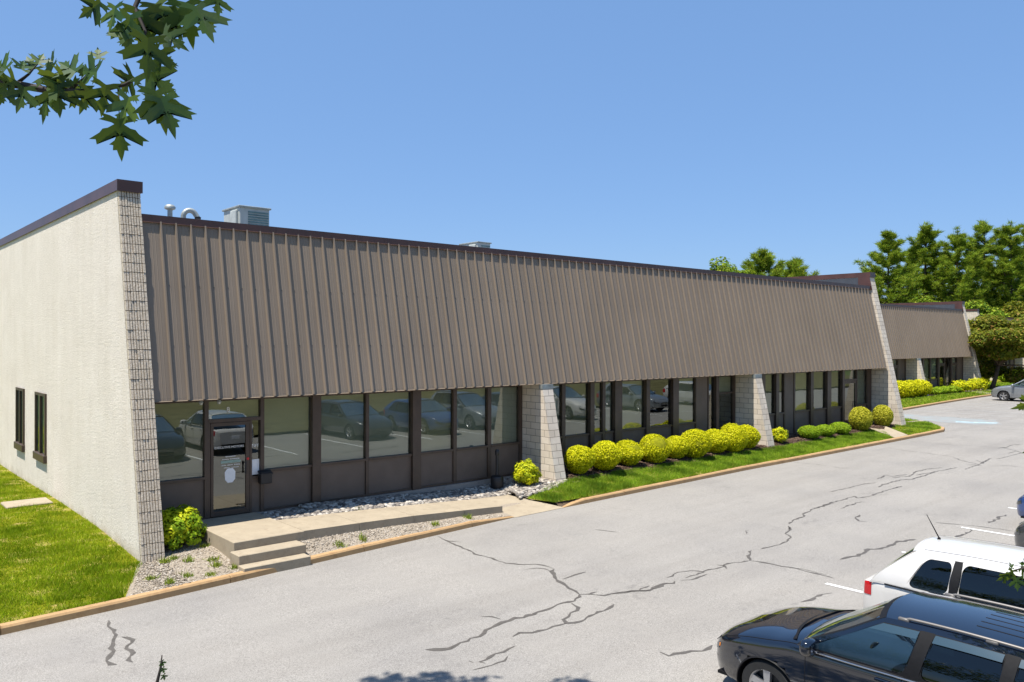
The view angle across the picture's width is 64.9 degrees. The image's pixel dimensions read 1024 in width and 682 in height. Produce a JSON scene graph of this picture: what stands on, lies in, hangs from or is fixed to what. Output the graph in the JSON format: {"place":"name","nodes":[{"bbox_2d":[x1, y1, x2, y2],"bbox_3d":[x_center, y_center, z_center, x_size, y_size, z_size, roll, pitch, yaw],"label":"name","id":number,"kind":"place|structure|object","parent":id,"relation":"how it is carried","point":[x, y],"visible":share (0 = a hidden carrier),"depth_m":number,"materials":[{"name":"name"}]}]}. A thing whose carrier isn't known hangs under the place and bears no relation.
{"place":"outdoors","nodes":[
{"label":"outdoors","id":0,"kind":"place"},
{"bbox_2d":[0,465,142,623],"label":"lawn","id":1,"kind":"structure","parent":0,"point":[54,500],"depth_m":16.31,"materials":[{"name":"plant"}]},
{"bbox_2d":[1,497,52,508],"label":"concrete pad","id":2,"kind":"object","parent":1,"relation":"on","point":[25,502],"visible":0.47,"depth_m":20.71,"materials":[{"name":"beige concrete"}]},
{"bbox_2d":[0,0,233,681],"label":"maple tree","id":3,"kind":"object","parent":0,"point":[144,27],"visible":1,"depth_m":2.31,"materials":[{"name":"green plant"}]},
{"bbox_2d":[126,512,510,596],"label":"gravel ground","id":4,"kind":"structure","parent":0,"point":[132,584],"depth_m":16.85,"materials":[{"name":"grey gravel"}]},
{"bbox_2d":[162,504,207,550],"bbox_3d":[-7.046,3.902,17.006,1.170,0.841,1.151,0,0,-41],"label":"leafy shrub","id":5,"kind":"object","parent":4,"relation":"on","point":[183,524],"visible":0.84,"depth_m":16.71,"materials":[{"name":"green plant"}]},
{"bbox_2d":[145,506,471,584],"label":"weeds","id":6,"kind":"object","parent":4,"relation":"on","point":[217,563],"visible":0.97,"depth_m":15.99,"materials":[{"name":"green plant"}]},
{"bbox_2d":[261,476,551,519],"bbox_3d":[-2.402,4.163,21.221,8.553,0.384,1.471,0,0,-41],"label":"river rock","id":7,"kind":"object","parent":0,"point":[348,505],"visible":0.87,"depth_m":20.77,"materials":[{"name":"grey gravel"}]},
{"bbox_2d":[491,449,503,488],"bbox_3d":[-0.429,3.683,23.197,0.380,1.140,0.376,0,0,-41],"label":"ash receptacle","id":8,"kind":"object","parent":7,"relation":"on","point":[497,480],"visible":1,"depth_m":23.09,"materials":[{"name":"metal"}]},
{"bbox_2d":[511,458,541,484],"bbox_3d":[0.395,3.754,23.256,0.842,0.747,0.773,0,0,-41],"label":"leafy shrub","id":9,"kind":"object","parent":7,"relation":"on","point":[526,472],"visible":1,"depth_m":23.05,"materials":[{"name":"yellow plant"}]},
{"bbox_2d":[277,495,564,539],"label":"walkway","id":10,"kind":"structure","parent":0,"point":[317,526],"depth_m":19.40,"materials":[{"name":"concrete"}]},
{"bbox_2d":[0,396,1023,681],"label":"parking lot","id":11,"kind":"structure","parent":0,"point":[396,612],"depth_m":14.94,"materials":[{"name":"grey asphalt"}]},
{"bbox_2d":[195,512,310,571],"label":"entrance steps","id":12,"kind":"structure","parent":11,"relation":"on","point":[247,542],"depth_m":16.59,"materials":[{"name":"concrete"}]},
{"bbox_2d":[0,516,513,634],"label":"curb","id":13,"kind":"structure","parent":11,"relation":"on","point":[67,614],"depth_m":14.78,"materials":[{"name":"concrete"}]},
{"bbox_2d":[105,444,1020,669],"bbox_3d":[8.448,4.457,21.745,34.924,0.332,8.820,0,0,-41],"label":"sealed crack","id":14,"kind":"object","parent":11,"relation":"on","point":[133,652],"visible":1,"depth_m":14.26,"materials":[{"name":"grey asphalt"}]},
{"bbox_2d":[562,425,944,506],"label":"curb","id":15,"kind":"structure","parent":11,"relation":"on","point":[594,498],"depth_m":27.02,"materials":[{"name":"concrete"}]},
{"bbox_2d":[717,592,1023,681],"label":"black car","id":16,"kind":"object","parent":11,"relation":"on","point":[927,637],"visible":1,"depth_m":9.19,"materials":[{"name":"paint"}]},
{"bbox_2d":[863,515,1023,611],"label":"white car","id":17,"kind":"object","parent":11,"relation":"on","point":[942,564],"visible":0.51,"depth_m":11.25,"materials":[{"name":"paint"}]},
{"bbox_2d":[903,394,990,409],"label":"curb","id":18,"kind":"structure","parent":11,"relation":"on","point":[935,403],"depth_m":55.21,"materials":[{"name":"concrete"}]},
{"bbox_2d":[904,414,1000,423],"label":"accessible bay marking","id":19,"kind":"object","parent":11,"relation":"on","point":[941,419],"visible":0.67,"depth_m":43.86,"materials":[{"name":"white paint"}]},
{"bbox_2d":[991,379,1023,400],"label":"silver car","id":20,"kind":"object","parent":11,"relation":"on","point":[1010,392],"visible":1,"depth_m":57.37,"materials":[{"name":"paint"}]},
{"bbox_2d":[1014,522,1023,546],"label":"grey car","id":21,"kind":"object","parent":11,"relation":"on","point":[1019,535],"visible":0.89,"depth_m":16.32,"materials":[{"name":"paint"}]},
{"bbox_2d":[1016,495,1023,517],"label":"dark blue car","id":22,"kind":"object","parent":11,"relation":"on","point":[1020,506],"visible":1,"depth_m":19.16,"materials":[{"name":"paint"}]},
{"bbox_2d":[0,0,1023,298],"label":"sky","id":23,"kind":"structure","parent":0,"point":[677,133],"materials":[{"name":"blue"}]},
{"bbox_2d":[500,493,557,507],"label":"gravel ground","id":24,"kind":"structure","parent":0,"point":[511,504],"depth_m":22.08,"materials":[{"name":"beige gravel"}]},
{"bbox_2d":[538,488,579,506],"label":"planting bed soil","id":25,"kind":"structure","parent":0,"point":[562,503],"depth_m":21.96,"materials":[{"name":"brown soil"}]},
{"bbox_2d":[508,479,567,498],"bbox_3d":[0.760,4.181,22.968,2.314,0.249,0.851,0,0,-45],"label":"river rock","id":26,"kind":"object","parent":25,"relation":"on","point":[529,490],"visible":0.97,"depth_m":22.73,"materials":[{"name":"grey stone"}]},
{"bbox_2d":[564,422,896,482],"bbox_3d":[10.056,4.051,32.009,23.550,0.179,1.750,0,0,-41],"label":"mulch bed","id":27,"kind":"object","parent":25,"relation":"on","point":[708,453],"visible":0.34,"depth_m":27.73,"materials":[{"name":"brown wood"}]},
{"bbox_2d":[564,445,596,473],"bbox_3d":[2.060,3.610,24.441,0.959,0.933,1.033,0,0,-41],"label":"globe shrub","id":28,"kind":"object","parent":27,"relation":"on","point":[579,459],"visible":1,"depth_m":24.13,"materials":[{"name":"yellow plant"}]},
{"bbox_2d":[591,440,622,470],"bbox_3d":[2.948,3.584,25.078,1.194,0.994,1.175,0,0,-41],"label":"globe shrub","id":29,"kind":"object","parent":27,"relation":"on","point":[609,455],"visible":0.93,"depth_m":24.72,"materials":[{"name":"yellow plant"}]},
{"bbox_2d":[615,440,643,465],"bbox_3d":[3.761,3.633,26.158,1.012,0.892,1.114,0,0,-41],"label":"globe shrub","id":30,"kind":"object","parent":27,"relation":"on","point":[632,452],"visible":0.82,"depth_m":25.82,"materials":[{"name":"yellow plant"}]},
{"bbox_2d":[639,434,670,462],"bbox_3d":[4.739,3.577,26.806,1.086,1.006,1.114,0,0,-41],"label":"globe shrub","id":31,"kind":"object","parent":27,"relation":"on","point":[656,448],"visible":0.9,"depth_m":26.47,"materials":[{"name":"yellow plant"}]},
{"bbox_2d":[666,435,689,458],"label":"globe shrub","id":32,"kind":"object","parent":27,"relation":"on","point":[680,446],"visible":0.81,"depth_m":27.37,"materials":[{"name":"yellow plant"}]},
{"bbox_2d":[681,429,712,457],"bbox_3d":[6.386,3.569,28.127,1.246,1.042,1.063,0,0,-1],"label":"globe shrub","id":33,"kind":"object","parent":27,"relation":"on","point":[700,442],"visible":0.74,"depth_m":27.73,"materials":[{"name":"yellow plant"}]},
{"bbox_2d":[705,428,729,452],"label":"globe shrub","id":34,"kind":"object","parent":27,"relation":"on","point":[720,441],"visible":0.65,"depth_m":28.75,"materials":[{"name":"yellow plant"}]},
{"bbox_2d":[721,423,748,451],"bbox_3d":[8.130,3.555,29.620,1.147,1.074,1.119,0,0,-41],"label":"globe shrub","id":35,"kind":"object","parent":27,"relation":"on","point":[738,436],"visible":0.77,"depth_m":29.26,"materials":[{"name":"yellow plant"}]},
{"bbox_2d":[740,424,761,447],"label":"globe shrub","id":36,"kind":"object","parent":27,"relation":"on","point":[753,433],"visible":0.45,"depth_m":30.07,"materials":[{"name":"yellow plant"}]},
{"bbox_2d":[772,426,788,441],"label":"leafy shrub","id":37,"kind":"object","parent":27,"relation":"on","point":[780,434],"visible":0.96,"depth_m":31.71,"materials":[{"name":"yellow plant"}]},
{"bbox_2d":[797,425,822,437],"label":"mound shrub","id":38,"kind":"object","parent":27,"relation":"on","point":[807,431],"visible":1,"depth_m":33.04,"materials":[{"name":"green plant"}]},
{"bbox_2d":[816,424,836,435],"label":"mound shrub","id":39,"kind":"object","parent":27,"relation":"on","point":[828,430],"visible":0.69,"depth_m":33.86,"materials":[{"name":"green plant"}]},
{"bbox_2d":[830,422,851,433],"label":"mound shrub","id":40,"kind":"object","parent":27,"relation":"on","point":[842,428],"visible":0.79,"depth_m":34.68,"materials":[{"name":"green plant"}]},
{"bbox_2d":[848,406,872,430],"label":"egg shrub","id":41,"kind":"object","parent":27,"relation":"on","point":[860,418],"visible":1,"depth_m":35.99,"materials":[{"name":"plant"}]},
{"bbox_2d":[872,405,893,425],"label":"egg shrub","id":42,"kind":"object","parent":27,"relation":"on","point":[882,415],"visible":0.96,"depth_m":37.71,"materials":[{"name":"plant"}]},
{"bbox_2d":[528,428,893,502],"bbox_3d":[8.875,4.208,29.102,22.150,0.309,1.359,0,0,-41],"label":"lawn strip","id":43,"kind":"object","parent":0,"point":[651,481],"visible":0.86,"depth_m":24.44,"materials":[{"name":"plant"}]},
{"bbox_2d":[871,420,921,437],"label":"path","id":44,"kind":"structure","parent":0,"point":[893,432],"depth_m":36.21,"materials":[{"name":"concrete"}]},
{"bbox_2d":[893,424,939,433],"bbox_3d":[19.328,4.109,38.317,1.785,0.149,5.918,0,0,36],"label":"lawn strip","id":45,"kind":"object","parent":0,"point":[908,428],"visible":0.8,"depth_m":37.57,"materials":[{"name":"plant"}]},
{"bbox_2d":[892,418,940,434],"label":"grass","id":46,"kind":"structure","parent":45,"relation":"on","point":[926,426],"depth_m":38.22,"materials":[{"name":"green plant"}]},
{"bbox_2d":[901,391,989,407],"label":"lawn strip","id":47,"kind":"object","parent":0,"point":[935,400],"visible":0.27,"depth_m":56.63,"materials":[{"name":"plant"}]},
{"bbox_2d":[880,301,982,395],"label":"office building","id":48,"kind":"structure","parent":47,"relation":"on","point":[927,341],"depth_m":64.10,"materials":[{"name":"paint"}]},
{"bbox_2d":[931,358,935,378],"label":"window","id":49,"kind":"structure","parent":48,"relation":"in","point":[933,361],"depth_m":65.09,"materials":[{"name":"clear glass"}]},
{"bbox_2d":[921,357,962,385],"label":"window frame","id":50,"kind":"structure","parent":48,"relation":"in","point":[938,363],"depth_m":65.95,"materials":[{"name":"brown metal"}]},
{"bbox_2d":[900,390,976,398],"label":"mulch bed","id":51,"kind":"object","parent":47,"relation":"on","point":[940,394],"visible":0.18,"depth_m":62.87,"materials":[{"name":"brown soil"}]},
{"bbox_2d":[896,380,913,397],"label":"globe shrub","id":52,"kind":"object","parent":51,"relation":"on","point":[905,389],"visible":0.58,"depth_m":57.37,"materials":[{"name":"yellow plant"}]},
{"bbox_2d":[905,380,923,396],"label":"globe shrub","id":53,"kind":"object","parent":51,"relation":"on","point":[918,389],"visible":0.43,"depth_m":58.44,"materials":[{"name":"yellow plant"}]},
{"bbox_2d":[914,379,932,395],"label":"globe shrub","id":54,"kind":"object","parent":51,"relation":"on","point":[927,388],"visible":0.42,"depth_m":59.51,"materials":[{"name":"yellow plant"}]},
{"bbox_2d":[947,379,973,391],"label":"leafy shrub","id":55,"kind":"object","parent":51,"relation":"on","point":[966,386],"visible":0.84,"depth_m":64.55,"materials":[{"name":"yellow plant"}]},
{"bbox_2d":[968,377,989,390],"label":"leafy shrub","id":56,"kind":"object","parent":51,"relation":"on","point":[978,383],"visible":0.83,"depth_m":66.28,"materials":[{"name":"yellow plant"}]},
{"bbox_2d":[967,313,1023,388],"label":"broadleaf tree","id":57,"kind":"object","parent":47,"relation":"on","point":[996,342],"visible":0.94,"depth_m":67.79,"materials":[{"name":"green plant"}]},
{"bbox_2d":[901,381,1017,407],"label":"grass","id":58,"kind":"structure","parent":0,"point":[915,401],"depth_m":58.67,"materials":[{"name":"green plant"}]},
{"label":"lawn","id":59,"kind":"structure","parent":0,"visible":0},
{"bbox_2d":[769,256,820,276],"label":"pine tree","id":60,"kind":"object","parent":59,"relation":"on","point":[795,267],"visible":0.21,"depth_m":86.92,"materials":[{"name":"green plant"}]},
{"bbox_2d":[854,230,934,303],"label":"pine tree","id":61,"kind":"object","parent":59,"relation":"on","point":[888,245],"visible":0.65,"depth_m":96.82,"materials":[{"name":"green plant"}]},
{"bbox_2d":[868,221,972,302],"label":"pine tree","id":62,"kind":"object","parent":59,"relation":"on","point":[926,254],"visible":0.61,"depth_m":100.04,"materials":[{"name":"green plant"}]},
{"bbox_2d":[913,295,939,302],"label":"broadleaf tree","id":63,"kind":"object","parent":59,"relation":"on","point":[922,299],"visible":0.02,"depth_m":93.20,"materials":[{"name":"green plant"}]},
{"bbox_2d":[911,226,998,303],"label":"pine tree","id":64,"kind":"object","parent":59,"relation":"on","point":[959,243],"visible":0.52,"depth_m":98.21,"materials":[{"name":"green plant"}]},
{"bbox_2d":[935,219,1023,308],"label":"pine tree","id":65,"kind":"object","parent":59,"relation":"on","point":[982,228],"visible":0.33,"depth_m":102.31,"materials":[{"name":"green plant"}]},
{"bbox_2d":[964,299,1009,316],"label":"broadleaf tree","id":66,"kind":"object","parent":59,"relation":"on","point":[983,308],"visible":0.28,"depth_m":92.99,"materials":[{"name":"green plant"}]},
{"bbox_2d":[965,309,1023,379],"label":"office building","id":67,"kind":"structure","parent":59,"relation":"on","point":[972,313],"depth_m":90.89,"materials":[{"name":"paint"}]},
{"bbox_2d":[967,218,1023,367],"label":"pine tree","id":68,"kind":"object","parent":59,"relation":"on","point":[1003,236],"visible":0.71,"depth_m":99.32,"materials":[{"name":"green plant"}]},
{"bbox_2d":[1001,300,1023,322],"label":"broadleaf tree","id":69,"kind":"object","parent":59,"relation":"on","point":[1011,310],"visible":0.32,"depth_m":94.73,"materials":[{"name":"green plant"}]},
{"label":"ground","id":70,"kind":"structure","parent":0,"visible":0},
{"bbox_2d":[0,179,905,562],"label":"office building","id":71,"kind":"structure","parent":70,"relation":"on","point":[152,367],"depth_m":21.58,"materials":[{"name":"paint"}]},
{"bbox_2d":[14,387,24,451],"bbox_3d":[-15.234,2.413,24.939,0.120,1.920,1.260,0,0,-41],"label":"window frame","id":72,"kind":"structure","parent":71,"relation":"in","point":[19,443],"depth_m":24.89,"materials":[{"name":"brown metal"}]},
{"bbox_2d":[33,392,46,463],"bbox_3d":[-13.311,2.422,22.735,0.120,1.920,1.410,0,0,-41],"label":"window frame","id":73,"kind":"structure","parent":71,"relation":"in","point":[40,399],"depth_m":22.71,"materials":[{"name":"brown metal"}]},
{"bbox_2d":[154,402,202,480],"bbox_3d":[-7.541,2.224,17.917,1.320,1.800,0.010,0,0,-41],"label":"window","id":74,"kind":"structure","parent":71,"relation":"in","point":[179,426],"depth_m":18.01,"materials":[{"name":"clear glass"}]},
{"bbox_2d":[154,400,208,519],"bbox_3d":[-7.455,2.684,17.833,1.440,2.720,0.132,0,0,-41],"label":"window frame","id":75,"kind":"structure","parent":71,"relation":"in","point":[205,477],"depth_m":18.22,"materials":[{"name":"brown metal"}]},
{"bbox_2d":[181,208,200,218],"bbox_3d":[-8.227,-2.945,20.637,0.491,0.925,0.160,0,0,-28],"label":"gooseneck vent","id":76,"kind":"object","parent":71,"relation":"on","point":[192,211],"visible":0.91,"depth_m":20.58,"materials":[{"name":"metal"}]},
{"bbox_2d":[210,421,249,517],"bbox_3d":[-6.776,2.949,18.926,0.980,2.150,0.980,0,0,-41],"label":"door","id":77,"kind":"structure","parent":71,"relation":"in","point":[223,445],"depth_m":19.28,"materials":[{"name":"brown metal"}]},
{"bbox_2d":[209,399,258,418],"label":"window","id":78,"kind":"structure","parent":71,"relation":"in","point":[234,408],"depth_m":18.83,"materials":[{"name":"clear glass"}]},
{"bbox_2d":[222,205,270,225],"bbox_3d":[-7.331,-3.033,22.193,0.950,1.200,1.180,0,0,-41],"label":"air conditioner","id":79,"kind":"object","parent":71,"relation":"on","point":[245,214],"visible":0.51,"depth_m":21.75,"materials":[{"name":"paint"}]},
{"bbox_2d":[236,421,258,474],"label":"window","id":80,"kind":"structure","parent":71,"relation":"in","point":[239,428],"depth_m":19.82,"materials":[{"name":"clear glass"}]},
{"bbox_2d":[258,469,272,483],"bbox_3d":[-5.830,3.211,19.043,0.300,0.310,0.185,0,0,-41],"label":"mailbox","id":81,"kind":"object","parent":71,"relation":"attached to","point":[264,476],"visible":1,"depth_m":18.99,"materials":[{"name":"metal"}]},
{"bbox_2d":[264,397,308,468],"bbox_3d":[-5.533,2.216,19.670,1.270,1.780,0.010,0,0,-41],"label":"window","id":82,"kind":"structure","parent":71,"relation":"in","point":[286,420],"depth_m":19.68,"materials":[{"name":"clear glass"}]},
{"bbox_2d":[321,394,362,462],"bbox_3d":[-4.403,2.217,20.656,1.350,1.780,0.010,0,0,-41],"label":"window","id":83,"kind":"structure","parent":71,"relation":"in","point":[341,415],"depth_m":20.68,"materials":[{"name":"clear glass"}]},
{"bbox_2d":[369,392,408,456],"bbox_3d":[-3.337,2.218,21.586,1.380,1.780,0.010,0,0,-41],"label":"window","id":84,"kind":"structure","parent":71,"relation":"in","point":[388,412],"depth_m":21.61,"materials":[{"name":"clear glass"}]},
{"bbox_2d":[259,385,521,511],"bbox_3d":[-2.841,2.689,21.835,8.315,2.720,0.170,0,0,-41],"label":"window frame","id":85,"kind":"structure","parent":71,"relation":"in","point":[415,452],"depth_m":21.79,"materials":[{"name":"brown metal"}]},
{"bbox_2d":[421,390,450,451],"bbox_3d":[-2.199,2.219,22.579,1.180,1.780,0.010,0,0,-41],"label":"window","id":86,"kind":"structure","parent":71,"relation":"in","point":[435,405],"depth_m":22.62,"materials":[{"name":"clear glass"}]},
{"bbox_2d":[457,388,484,447],"bbox_3d":[-1.250,2.220,23.407,1.180,1.780,0.010,0,0,-41],"label":"window","id":87,"kind":"structure","parent":71,"relation":"in","point":[470,402],"depth_m":23.44,"materials":[{"name":"grey glass"}]},
{"bbox_2d":[459,241,491,247],"bbox_3d":[-1.563,-3.402,33.926,0.790,1.430,1.280,0,0,-41],"label":"air conditioner","id":88,"kind":"object","parent":71,"relation":"on","point":[480,244],"visible":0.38,"depth_m":33.48,"materials":[{"name":"paint"}]},
{"bbox_2d":[491,387,515,443],"bbox_3d":[-0.304,2.221,24.232,1.150,1.780,0.010,0,0,-41],"label":"window","id":89,"kind":"structure","parent":71,"relation":"in","point":[503,399],"depth_m":24.27,"materials":[{"name":"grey glass"}]},
{"bbox_2d":[553,385,558,426],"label":"window","id":90,"kind":"structure","parent":71,"relation":"in","point":[555,387],"depth_m":25.76,"materials":[{"name":"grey glass"}]},
{"bbox_2d":[566,383,585,434],"bbox_3d":[2.017,2.209,26.257,1.150,1.750,0.010,0,0,-41],"label":"window","id":91,"kind":"structure","parent":71,"relation":"in","point":[575,393],"depth_m":26.30,"materials":[{"name":"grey glass"}]},
{"bbox_2d":[595,383,598,431],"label":"window","id":92,"kind":"structure","parent":71,"relation":"in","point":[596,384],"depth_m":26.97,"materials":[{"name":"grey glass"}]},
{"bbox_2d":[606,382,610,430],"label":"window","id":93,"kind":"structure","parent":71,"relation":"in","point":[608,384],"depth_m":27.35,"materials":[{"name":"grey glass"}]},
{"bbox_2d":[622,381,641,428],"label":"window","id":94,"kind":"structure","parent":71,"relation":"in","point":[631,390],"depth_m":28.14,"materials":[{"name":"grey glass"}]},
{"bbox_2d":[553,375,735,465],"bbox_3d":[4.737,2.697,28.447,10.940,2.720,0.170,0,0,-41],"label":"window frame","id":95,"kind":"structure","parent":71,"relation":"in","point":[616,427],"depth_m":27.45,"materials":[{"name":"brown metal"}]},
{"bbox_2d":[679,378,691,422],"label":"window","id":96,"kind":"structure","parent":71,"relation":"in","point":[685,385],"depth_m":30.16,"materials":[{"name":"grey glass"}]},
{"bbox_2d":[719,376,729,391],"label":"window","id":97,"kind":"structure","parent":71,"relation":"in","point":[724,382],"depth_m":31.81,"materials":[{"name":"grey glass"}]},
{"bbox_2d":[765,374,771,412],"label":"window","id":98,"kind":"structure","parent":71,"relation":"in","point":[768,387],"depth_m":33.96,"materials":[{"name":"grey glass"}]},
{"bbox_2d":[795,373,806,410],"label":"window","id":99,"kind":"structure","parent":71,"relation":"in","point":[800,378],"depth_m":35.62,"materials":[{"name":"grey glass"}]},
{"bbox_2d":[762,369,871,432],"bbox_3d":[13.453,2.706,36.053,11.295,2.720,0.170,0,0,-41],"label":"window frame","id":100,"kind":"structure","parent":71,"relation":"in","point":[868,372],"depth_m":35.94,"materials":[{"name":"brown metal"}]},
{"bbox_2d":[814,372,822,408],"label":"window","id":101,"kind":"structure","parent":71,"relation":"in","point":[818,376],"depth_m":36.66,"materials":[{"name":"grey glass"}]},
{"bbox_2d":[831,371,838,406],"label":"window","id":102,"kind":"structure","parent":71,"relation":"in","point":[834,374],"depth_m":37.64,"materials":[{"name":"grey glass"}]},
{"bbox_2d":[838,379,855,423],"bbox_3d":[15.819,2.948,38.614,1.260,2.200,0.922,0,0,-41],"label":"door","id":103,"kind":"structure","parent":71,"relation":"in","point":[846,382],"depth_m":38.67,"materials":[{"name":"brown metal"}]},
{"bbox_2d":[857,370,863,403],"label":"window","id":104,"kind":"structure","parent":71,"relation":"in","point":[860,375],"depth_m":39.34,"materials":[{"name":"grey glass"}]},
{"bbox_2d":[709,256,756,274],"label":"broadleaf tree","id":105,"kind":"object","parent":70,"relation":"on","point":[725,267],"visible":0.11,"depth_m":88.76,"materials":[{"name":"green plant"}]},
{"bbox_2d":[739,246,786,275],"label":"pine tree","id":106,"kind":"object","parent":70,"relation":"on","point":[762,262],"visible":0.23,"depth_m":91.13,"materials":[{"name":"green plant"}]},
{"bbox_2d":[880,245,926,299],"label":"pine tree","id":107,"kind":"object","parent":70,"relation":"on","point":[906,262],"visible":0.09,"depth_m":115.10,"materials":[{"name":"green plant"}]},
{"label":"verge","id":108,"kind":"structure","parent":0,"visible":0},
{"bbox_2d":[997,394,1023,590],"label":"maple tree","id":109,"kind":"object","parent":108,"relation":"on","point":[1007,575],"visible":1,"depth_m":2.60,"materials":[{"name":"green plant"}]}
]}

